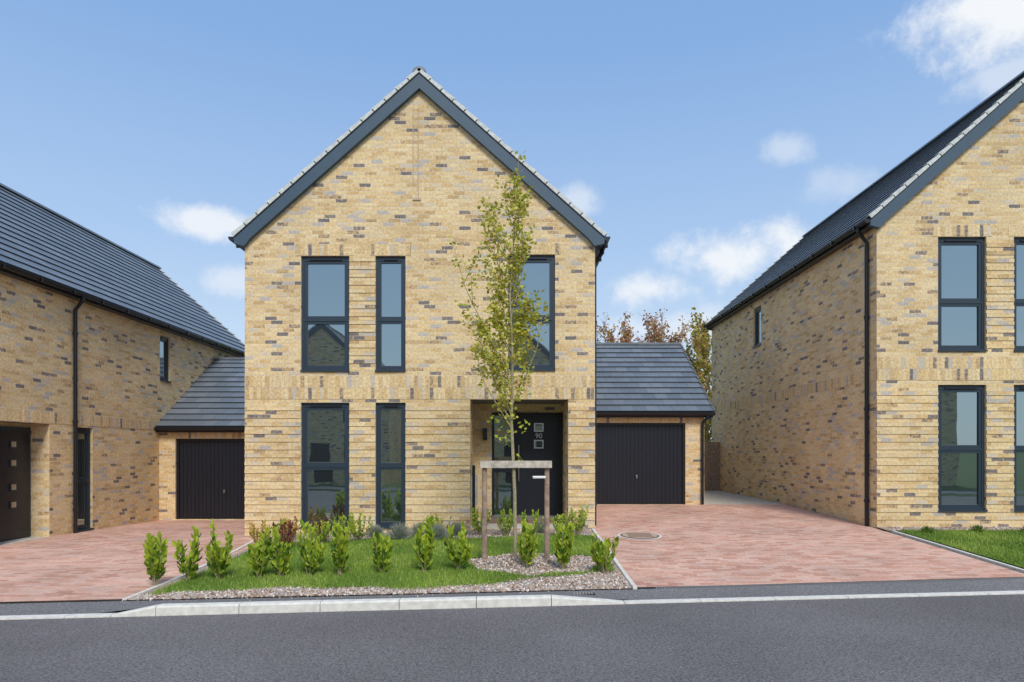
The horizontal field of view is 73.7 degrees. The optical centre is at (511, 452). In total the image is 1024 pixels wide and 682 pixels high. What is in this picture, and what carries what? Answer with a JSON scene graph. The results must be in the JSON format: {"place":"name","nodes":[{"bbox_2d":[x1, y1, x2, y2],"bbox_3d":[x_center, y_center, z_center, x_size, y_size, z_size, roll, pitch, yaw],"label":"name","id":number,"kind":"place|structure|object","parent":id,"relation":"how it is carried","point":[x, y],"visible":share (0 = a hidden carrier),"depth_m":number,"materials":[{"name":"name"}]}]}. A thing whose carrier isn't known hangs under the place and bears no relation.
{"place":"outdoors","nodes":[
{"label":"outdoors","id":0,"kind":"place"},
{"bbox_2d":[0,520,273,601],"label":"driveway","id":1,"kind":"structure","parent":0,"point":[103,564],"depth_m":10.52,"materials":[{"name":"red brick"}]},
{"bbox_2d":[0,599,121,603],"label":"drainage channel","id":2,"kind":"object","parent":1,"relation":"on","point":[59,601],"visible":0.88,"depth_m":7.77,"materials":[{"name":"grey concrete"}]},
{"bbox_2d":[148,532,614,594],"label":"lawn","id":3,"kind":"structure","parent":0,"point":[404,570],"depth_m":9.28,"materials":[{"name":"plant"}]},
{"bbox_2d":[142,531,167,585],"bbox_3d":[-4.468,1.329,8.550,0.297,0.702,0.325,0,0,-27],"label":"hedge shrub","id":4,"kind":"object","parent":3,"relation":"on","point":[155,555],"visible":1,"depth_m":8.52,"materials":[{"name":"green plant"}]},
{"bbox_2d":[172,525,202,580],"bbox_3d":[-4.168,1.308,8.832,0.339,0.734,0.262,0,0,14],"label":"hedge shrub","id":5,"kind":"object","parent":3,"relation":"on","point":[189,568],"visible":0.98,"depth_m":8.78,"materials":[{"name":"green plant"}]},
{"bbox_2d":[205,518,233,578],"bbox_3d":[-3.831,1.270,8.948,0.343,0.805,0.325,0,0,-31],"label":"hedge shrub","id":6,"kind":"object","parent":3,"relation":"on","point":[218,561],"visible":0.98,"depth_m":8.94,"materials":[{"name":"green plant"}]},
{"bbox_2d":[247,530,269,576],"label":"hedge shrub","id":7,"kind":"object","parent":3,"relation":"on","point":[259,566],"visible":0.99,"depth_m":8.96,"materials":[{"name":"green plant"}]},
{"bbox_2d":[264,525,292,576],"bbox_3d":[-3.108,1.310,9.060,0.270,0.717,0.374,0,0,11],"label":"hedge shrub","id":8,"kind":"object","parent":3,"relation":"on","point":[279,556],"visible":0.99,"depth_m":9.00,"materials":[{"name":"green plant"}]},
{"bbox_2d":[272,519,293,537],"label":"green shrub","id":9,"kind":"object","parent":3,"relation":"on","point":[281,523],"visible":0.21,"depth_m":11.78,"materials":[{"name":"green plant"}]},
{"bbox_2d":[272,521,297,546],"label":"red leaved shrub","id":10,"kind":"object","parent":3,"relation":"on","point":[287,537],"visible":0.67,"depth_m":11.28,"materials":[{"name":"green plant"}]},
{"bbox_2d":[296,519,327,574],"bbox_3d":[-2.679,1.283,9.179,0.310,0.767,0.400,0,0,-41],"label":"hedge shrub","id":11,"kind":"object","parent":3,"relation":"on","point":[310,563],"visible":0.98,"depth_m":9.18,"materials":[{"name":"green plant"}]},
{"bbox_2d":[308,520,335,543],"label":"green shrub","id":12,"kind":"object","parent":3,"relation":"on","point":[326,531],"visible":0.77,"depth_m":11.76,"materials":[{"name":"green plant"}]},
{"bbox_2d":[329,522,349,575],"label":"hedge shrub","id":13,"kind":"object","parent":3,"relation":"on","point":[339,555],"visible":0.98,"depth_m":9.08,"materials":[{"name":"green plant"}]},
{"bbox_2d":[347,513,372,540],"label":"green shrub","id":14,"kind":"object","parent":3,"relation":"on","point":[357,534],"visible":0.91,"depth_m":11.94,"materials":[{"name":"green plant"}]},
{"bbox_2d":[372,531,393,572],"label":"hedge shrub","id":15,"kind":"object","parent":3,"relation":"on","point":[384,548],"visible":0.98,"depth_m":9.24,"materials":[{"name":"green plant"}]},
{"bbox_2d":[385,522,414,539],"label":"lavender plant","id":16,"kind":"object","parent":3,"relation":"on","point":[399,532],"visible":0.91,"depth_m":12.04,"materials":[{"name":"grey plant"}]},
{"bbox_2d":[413,515,435,571],"bbox_3d":[-1.200,1.258,9.375,0.255,0.789,0.308,0,0,44],"label":"hedge shrub","id":17,"kind":"object","parent":3,"relation":"on","point":[425,551],"visible":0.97,"depth_m":9.36,"materials":[{"name":"green plant"}]},
{"bbox_2d":[424,521,449,539],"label":"lavender plant","id":18,"kind":"object","parent":3,"relation":"on","point":[439,531],"visible":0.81,"depth_m":11.94,"materials":[{"name":"grey plant"}]},
{"bbox_2d":[444,521,473,569],"bbox_3d":[-0.713,1.298,9.427,0.392,0.701,0.368,0,0,-39],"label":"hedge shrub","id":19,"kind":"object","parent":3,"relation":"on","point":[463,555],"visible":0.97,"depth_m":9.40,"materials":[{"name":"green plant"}]},
{"bbox_2d":[519,509,543,534],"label":"green shrub","id":20,"kind":"object","parent":3,"relation":"on","point":[535,517],"visible":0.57,"depth_m":11.96,"materials":[{"name":"green plant"}]},
{"bbox_2d":[551,510,570,534],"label":"green shrub","id":21,"kind":"object","parent":3,"relation":"on","point":[561,518],"visible":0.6,"depth_m":12.14,"materials":[{"name":"green plant"}]},
{"bbox_2d":[0,594,1023,681],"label":"road","id":22,"kind":"structure","parent":0,"point":[973,638],"depth_m":6.22,"materials":[{"name":"grey asphalt"}]},
{"bbox_2d":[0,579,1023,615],"bbox_3d":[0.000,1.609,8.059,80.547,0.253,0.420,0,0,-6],"label":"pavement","id":23,"kind":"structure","parent":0,"point":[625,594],"depth_m":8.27,"materials":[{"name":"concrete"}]},
{"bbox_2d":[573,592,594,594],"bbox_3d":[0.860,1.699,8.176,0.260,0.030,0.110,0,0,0],"label":"gully grate","id":24,"kind":"object","parent":23,"relation":"on","point":[588,593],"visible":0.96,"depth_m":8.16,"materials":[{"name":"grey metal"}]},
{"bbox_2d":[637,577,1020,588],"bbox_3d":[7.780,1.664,9.196,12.530,0.067,0.105,0,0,-6],"label":"drainage channel","id":25,"kind":"object","parent":23,"relation":"on","point":[807,583],"visible":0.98,"depth_m":8.74,"materials":[{"name":"grey concrete"}]},
{"bbox_2d":[656,577,1023,588],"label":"drain grate","id":26,"kind":"object","parent":25,"relation":"on","point":[850,582],"visible":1,"depth_m":8.82,"materials":[{"name":"grey metal"}]},
{"bbox_2d":[0,0,1023,441],"label":"sky","id":27,"kind":"structure","parent":0,"point":[705,139],"materials":[{"name":"blue"}]},
{"bbox_2d":[16,532,1023,612],"bbox_3d":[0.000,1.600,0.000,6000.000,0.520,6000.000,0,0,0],"label":"ground","id":28,"kind":"structure","parent":0,"point":[555,590],"depth_m":8.87,"materials":[{"name":"grey plant"}]},
{"bbox_2d":[0,274,236,536],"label":"walls","id":29,"kind":"structure","parent":28,"relation":"on","point":[118,366],"depth_m":14.65,"materials":[{"name":"brick"}]},
{"bbox_2d":[0,422,44,545],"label":"front door","id":30,"kind":"structure","parent":29,"relation":"attached to","point":[15,482],"depth_m":12.82,"materials":[{"name":"wood"}]},
{"bbox_2d":[73,296,84,532],"bbox_3d":[-8.866,-0.765,13.980,0.248,4.930,0.095,0,0,0],"label":"downpipe","id":31,"kind":"object","parent":29,"relation":"attached to","point":[75,415],"visible":0.9,"depth_m":13.95,"materials":[{"name":"black plastic"}]},
{"bbox_2d":[0,408,158,429],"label":"soldier course","id":32,"kind":"object","parent":29,"relation":"attached to","point":[17,415],"visible":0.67,"depth_m":13.84,"materials":[{"name":"brick"}]},
{"bbox_2d":[0,187,244,351],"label":"roof tiles","id":33,"kind":"object","parent":29,"relation":"on","point":[37,240],"visible":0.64,"depth_m":16.90,"materials":[{"name":"concrete"}]},
{"bbox_2d":[0,183,160,268],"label":"ridge tiles","id":34,"kind":"object","parent":33,"relation":"on","point":[68,220],"visible":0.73,"depth_m":19.07,"materials":[{"name":"concrete"}]},
{"bbox_2d":[0,268,244,356],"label":"fascia boards","id":35,"kind":"object","parent":29,"relation":"attached to","point":[8,273],"visible":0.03,"depth_m":14.91,"materials":[{"name":"black plastic"}]},
{"bbox_2d":[0,261,244,355],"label":"gutters","id":36,"kind":"object","parent":35,"relation":"on","point":[28,274],"visible":0.83,"depth_m":14.61,"materials":[{"name":"black plastic"}]},
{"bbox_2d":[158,268,244,344],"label":"verge tiles","id":37,"kind":"object","parent":35,"relation":"on","point":[201,306],"visible":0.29,"depth_m":23.70,"materials":[{"name":"grey tile"}]},
{"bbox_2d":[78,336,171,531],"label":"window frames","id":38,"kind":"structure","parent":29,"relation":"attached to","point":[86,481],"depth_m":14.59,"materials":[{"name":"grey metal"}]},
{"bbox_2d":[78,341,164,524],"bbox_3d":[-9.090,-0.670,16.030,0.003,4.490,3.840,0,0,0],"label":"window glass","id":39,"kind":"object","parent":38,"relation":"in","point":[81,473],"visible":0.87,"depth_m":14.48,"materials":[{"name":"glass"}]},
{"bbox_2d":[122,537,258,611],"bbox_3d":[-4.548,1.718,10.344,0.124,0.254,5.115,0,0,-4],"label":"path edging","id":40,"kind":"object","parent":28,"relation":"on","point":[201,566],"visible":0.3,"depth_m":8.67,"materials":[{"name":"concrete"}]},
{"bbox_2d":[154,357,244,519],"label":"brick garage","id":41,"kind":"structure","parent":28,"relation":"on","point":[199,427],"depth_m":17.49,"materials":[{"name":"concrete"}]},
{"bbox_2d":[176,439,244,518],"bbox_3d":[-7.360,0.680,17.488,2.440,2.060,0.085,0,0,0],"label":"garage door","id":42,"kind":"structure","parent":41,"relation":"in","point":[210,473],"depth_m":17.49,"materials":[{"name":"black metal"}]},
{"bbox_2d":[245,91,594,536],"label":"walls","id":43,"kind":"structure","parent":28,"relation":"on","point":[360,207],"depth_m":13.06,"materials":[{"name":"brick"}]},
{"bbox_2d":[413,111,420,199],"bbox_3d":[-1.820,-5.670,13.057,0.160,1.700,0.030,0,0,0],"label":"gable movement joint","id":44,"kind":"object","parent":43,"relation":"attached to","point":[418,198],"visible":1,"depth_m":13.05,"materials":[{"name":"beige stone"}]},
{"bbox_2d":[231,68,606,236],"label":"roof tiles","id":45,"kind":"object","parent":43,"relation":"on","point":[378,109],"visible":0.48,"depth_m":12.95,"materials":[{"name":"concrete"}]},
{"bbox_2d":[412,66,425,72],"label":"ridge tiles","id":46,"kind":"object","parent":45,"relation":"on","point":[420,67],"visible":0.02,"depth_m":12.95,"materials":[{"name":"concrete"}]},
{"bbox_2d":[234,74,604,258],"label":"bargeboards","id":47,"kind":"object","parent":43,"relation":"attached to","point":[244,237],"visible":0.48,"depth_m":12.96,"materials":[{"name":"black plastic"}]},
{"bbox_2d":[228,237,609,267],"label":"gutters","id":48,"kind":"object","parent":47,"relation":"attached to","point":[604,246],"visible":0.11,"depth_m":13.27,"materials":[{"name":"black plastic"}]},
{"bbox_2d":[300,255,554,528],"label":"window frames","id":49,"kind":"structure","parent":43,"relation":"attached to","point":[380,321],"depth_m":13.11,"materials":[{"name":"grey metal"}]},
{"bbox_2d":[308,263,548,521],"bbox_3d":[-1.606,-1.159,13.152,4.802,5.082,0.004,0,0,0],"label":"window glass","id":50,"kind":"object","parent":49,"relation":"in","point":[326,428],"visible":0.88,"depth_m":13.15,"materials":[{"name":"glass"}]},
{"bbox_2d":[471,428,486,521],"bbox_3d":[-0.710,0.475,13.722,0.209,1.950,1.129,0,0,11],"label":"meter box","id":51,"kind":"object","parent":43,"relation":"attached to","point":[473,490],"visible":0.84,"depth_m":13.41,"materials":[{"name":"grey plastic"}]},
{"bbox_2d":[474,404,562,519],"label":"porch walls","id":52,"kind":"structure","parent":43,"relation":"attached to","point":[482,447],"depth_m":14.26,"materials":[{"name":"brick"}]},
{"bbox_2d":[492,413,562,519],"bbox_3d":[0.320,0.290,14.265,1.480,2.240,0.114,0,0,0],"label":"front door","id":53,"kind":"structure","parent":43,"relation":"attached to","point":[529,492],"depth_m":14.28,"materials":[{"name":"black"}]},
{"bbox_2d":[494,416,541,514],"bbox_3d":[0.133,0.275,14.292,1.006,2.090,0.016,0,0,3],"label":"door glass","id":54,"kind":"object","parent":53,"relation":"attached to","point":[502,483],"visible":0.8,"depth_m":14.31,"materials":[{"name":"black"}]},
{"bbox_2d":[595,249,603,524],"bbox_3d":[1.714,-1.260,13.562,0.248,5.620,0.095,0,0,0],"label":"downpipe","id":55,"kind":"object","parent":43,"relation":"attached to","point":[600,255],"visible":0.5,"depth_m":13.53,"materials":[{"name":"black plastic"}]},
{"bbox_2d":[447,151,549,560],"bbox_3d":[-0.214,-1.412,10.232,1.577,6.161,0.972,0,0,0],"label":"young tree","id":56,"kind":"object","parent":28,"relation":"on","point":[501,295],"visible":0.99,"depth_m":10.13,"materials":[{"name":"green plant"}]},
{"bbox_2d":[0,590,1023,619],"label":"kerb","id":57,"kind":"structure","parent":28,"relation":"on","point":[212,608],"depth_m":7.60,"materials":[{"name":"concrete"}]},
{"bbox_2d":[470,520,563,527],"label":"porch floor","id":58,"kind":"structure","parent":28,"relation":"on","point":[492,523],"depth_m":13.56,"materials":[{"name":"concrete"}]},
{"bbox_2d":[592,528,636,588],"bbox_3d":[1.530,1.643,10.699,0.050,0.400,4.494,0,0,0],"label":"path edging","id":59,"kind":"object","parent":28,"relation":"on","point":[626,575],"visible":0.41,"depth_m":9.45,"materials":[{"name":"concrete"}]},
{"bbox_2d":[596,311,654,341],"bbox_3d":[4.879,-2.643,30.987,3.312,7.990,3.347,0,0,36],"label":"background tree","id":60,"kind":"object","parent":28,"relation":"on","point":[627,336],"visible":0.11,"depth_m":31.22,"materials":[{"name":"brown plant"}]},
{"bbox_2d":[596,342,715,503],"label":"brick garage","id":61,"kind":"structure","parent":28,"relation":"on","point":[654,407],"depth_m":17.49,"materials":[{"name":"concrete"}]},
{"bbox_2d":[596,423,684,503],"bbox_3d":[3.190,0.290,17.488,2.460,2.080,0.085,0,0,0],"label":"garage door","id":62,"kind":"structure","parent":61,"relation":"in","point":[637,463],"depth_m":17.49,"materials":[{"name":"black metal"}]},
{"bbox_2d":[633,308,696,358],"bbox_3d":[7.052,-2.766,31.956,3.496,8.240,4.128,0,0,0],"label":"background tree","id":63,"kind":"object","parent":28,"relation":"on","point":[658,335],"visible":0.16,"depth_m":31.60,"materials":[{"name":"brown plant"}]},
{"bbox_2d":[682,307,711,441],"bbox_3d":[8.765,-2.604,31.019,3.662,7.920,3.838,0,0,33],"label":"background tree","id":64,"kind":"object","parent":28,"relation":"on","point":[700,343],"visible":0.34,"depth_m":30.35,"materials":[{"name":"green plant"}]},
{"bbox_2d":[704,442,719,490],"bbox_3d":[5.978,0.516,23.030,2.095,1.759,0.060,0,0,0],"label":"timber fence","id":65,"kind":"object","parent":28,"relation":"on","point":[711,466],"visible":0.18,"depth_m":23.00,"materials":[{"name":"brown wood"}]},
{"bbox_2d":[712,99,1023,531],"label":"walls","id":66,"kind":"structure","parent":28,"relation":"on","point":[805,451],"depth_m":13.14,"materials":[{"name":"brick"}]},
{"bbox_2d":[713,369,875,411],"bbox_3d":[7.022,-1.498,18.570,0.016,0.225,10.860,0,0,0],"label":"soldier course","id":67,"kind":"object","parent":66,"relation":"attached to","point":[848,380],"visible":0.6,"depth_m":16.43,"materials":[{"name":"brick"}]},
{"bbox_2d":[856,228,868,525],"bbox_3d":[6.891,-1.480,13.420,0.258,5.920,0.095,0,0,0],"label":"downpipe","id":68,"kind":"object","parent":66,"relation":"attached to","point":[866,376],"visible":0.91,"depth_m":13.39,"materials":[{"name":"black plastic"}]},
{"bbox_2d":[706,84,1023,330],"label":"bargeboards","id":69,"kind":"object","parent":66,"relation":"attached to","point":[936,168],"visible":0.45,"depth_m":13.04,"materials":[{"name":"black plastic"}]},
{"bbox_2d":[703,218,870,327],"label":"gutters","id":70,"kind":"object","parent":69,"relation":"attached to","point":[842,236],"visible":0.67,"depth_m":16.18,"materials":[{"name":"black plastic"}]},
{"bbox_2d":[705,78,1023,323],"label":"verge tiles","id":71,"kind":"object","parent":69,"relation":"on","point":[943,151],"visible":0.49,"depth_m":13.02,"materials":[{"name":"grey tile"}]},
{"bbox_2d":[710,76,1023,320],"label":"roof tiles","id":72,"kind":"object","parent":66,"relation":"on","point":[860,208],"visible":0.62,"depth_m":16.33,"materials":[{"name":"concrete"}]},
{"bbox_2d":[802,71,1023,236],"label":"ridge tiles","id":73,"kind":"object","parent":72,"relation":"on","point":[989,98],"visible":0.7,"depth_m":16.84,"materials":[{"name":"concrete"}]},
{"bbox_2d":[752,238,1023,511],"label":"window frames","id":74,"kind":"structure","parent":66,"relation":"attached to","point":[979,303],"depth_m":13.20,"materials":[{"name":"grey metal"}]},
{"bbox_2d":[758,245,1023,504],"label":"window glass","id":75,"kind":"object","parent":74,"relation":"in","point":[959,410],"visible":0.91,"depth_m":13.23,"materials":[{"name":"glass"}]},
{"bbox_2d":[886,530,1023,572],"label":"path edging","id":76,"kind":"object","parent":28,"relation":"on","point":[1001,564],"visible":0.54,"depth_m":10.79,"materials":[{"name":"concrete"}]},
{"bbox_2d":[127,526,1023,600],"bbox_3d":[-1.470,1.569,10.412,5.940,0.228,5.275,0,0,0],"label":"gravel bed","id":77,"kind":"object","parent":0,"point":[470,534],"visible":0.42,"depth_m":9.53,"materials":[{"name":"grey gravel"}]},
{"bbox_2d":[249,519,270,542],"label":"shrub","id":78,"kind":"object","parent":77,"relation":"on","point":[252,533],"visible":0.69,"depth_m":11.60,"materials":[{"name":"green plant"}]},
{"bbox_2d":[280,516,300,536],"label":"red leaved shrub","id":79,"kind":"object","parent":77,"relation":"on","point":[294,523],"visible":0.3,"depth_m":12.38,"materials":[{"name":"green plant"}]},
{"bbox_2d":[310,516,329,537],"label":"red leaved shrub","id":80,"kind":"object","parent":77,"relation":"on","point":[319,532],"visible":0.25,"depth_m":12.24,"materials":[{"name":"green plant"}]},
{"bbox_2d":[330,512,357,535],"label":"green shrub","id":81,"kind":"object","parent":77,"relation":"on","point":[342,522],"visible":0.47,"depth_m":12.27,"materials":[{"name":"green plant"}]},
{"bbox_2d":[363,524,385,536],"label":"lavender plant","id":82,"kind":"object","parent":77,"relation":"on","point":[375,528],"visible":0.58,"depth_m":12.46,"materials":[{"name":"grey plant"}]},
{"bbox_2d":[408,521,425,536],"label":"lavender plant","id":83,"kind":"object","parent":77,"relation":"on","point":[415,530],"visible":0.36,"depth_m":12.30,"materials":[{"name":"grey plant"}]},
{"bbox_2d":[431,513,451,532],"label":"green shrub","id":84,"kind":"object","parent":77,"relation":"on","point":[434,522],"visible":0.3,"depth_m":12.35,"materials":[{"name":"green plant"}]},
{"bbox_2d":[447,521,468,535],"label":"lavender plant","id":85,"kind":"object","parent":77,"relation":"on","point":[457,528],"visible":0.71,"depth_m":12.34,"materials":[{"name":"grey plant"}]},
{"bbox_2d":[471,507,491,534],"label":"green shrub","id":86,"kind":"object","parent":77,"relation":"on","point":[476,524],"visible":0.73,"depth_m":12.32,"materials":[{"name":"green plant"}]},
{"bbox_2d":[496,509,512,535],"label":"green shrub","id":87,"kind":"object","parent":77,"relation":"on","point":[505,521],"visible":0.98,"depth_m":12.27,"materials":[{"name":"green plant"}]},
{"bbox_2d":[480,461,551,559],"bbox_3d":[0.060,0.972,10.139,1.060,1.693,0.142,0,0,0],"label":"tree support frame","id":88,"kind":"object","parent":77,"relation":"on","point":[545,465],"visible":0.81,"depth_m":10.13,"materials":[{"name":"brown wood"}]},
{"bbox_2d":[516,518,538,568],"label":"hedge shrub","id":89,"kind":"object","parent":77,"relation":"on","point":[528,547],"visible":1,"depth_m":9.54,"materials":[{"name":"green plant"}]},
{"bbox_2d":[535,521,543,532],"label":"lavender plant","id":90,"kind":"object","parent":77,"relation":"on","point":[541,529],"visible":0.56,"depth_m":12.52,"materials":[{"name":"grey plant"}]},
{"bbox_2d":[553,522,574,569],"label":"hedge shrub","id":91,"kind":"object","parent":77,"relation":"on","point":[563,547],"visible":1,"depth_m":9.46,"materials":[{"name":"green plant"}]},
{"bbox_2d":[570,504,588,533],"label":"green shrub","id":92,"kind":"object","parent":77,"relation":"on","point":[580,525],"visible":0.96,"depth_m":12.39,"materials":[{"name":"green plant"}]},
{"bbox_2d":[590,532,618,573],"bbox_3d":[1.257,1.369,9.268,0.391,0.569,0.253,0,0,11],"label":"hedge shrub","id":93,"kind":"object","parent":77,"relation":"on","point":[599,551],"visible":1,"depth_m":9.22,"materials":[{"name":"green plant"}]},
{"bbox_2d":[704,491,781,503],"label":"path","id":94,"kind":"structure","parent":0,"point":[716,497],"depth_m":19.06,"materials":[{"name":"concrete"}]},
{"bbox_2d":[595,504,1023,586],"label":"driveway","id":95,"kind":"structure","parent":0,"point":[717,544],"depth_m":10.95,"materials":[{"name":"red brick"}]},
{"bbox_2d":[617,532,661,539],"bbox_3d":[2.300,1.498,12.300,0.800,0.045,0.800,0,0,0],"label":"manhole cover","id":96,"kind":"object","parent":95,"relation":"on","point":[639,535],"visible":1,"depth_m":12.22,"materials":[{"name":"metal"}]},
{"bbox_2d":[900,528,1023,567],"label":"lawn","id":97,"kind":"structure","parent":0,"point":[1006,545],"depth_m":11.57,"materials":[{"name":"plant"}]},
{"bbox_2d":[918,525,935,532],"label":"lavender plant","id":98,"kind":"object","parent":97,"relation":"on","point":[925,529],"visible":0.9,"depth_m":12.47,"materials":[{"name":"green plant"}]},
{"bbox_2d":[875,526,1023,529],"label":"gravel margin","id":99,"kind":"object","parent":97,"relation":"on","point":[944,527],"visible":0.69,"depth_m":12.93,"materials":[{"name":"grey gravel"}]},
{"bbox_2d":[970,525,985,531],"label":"lavender plant","id":100,"kind":"object","parent":97,"relation":"on","point":[977,528],"visible":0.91,"depth_m":12.58,"materials":[{"name":"green plant"}]}
]}

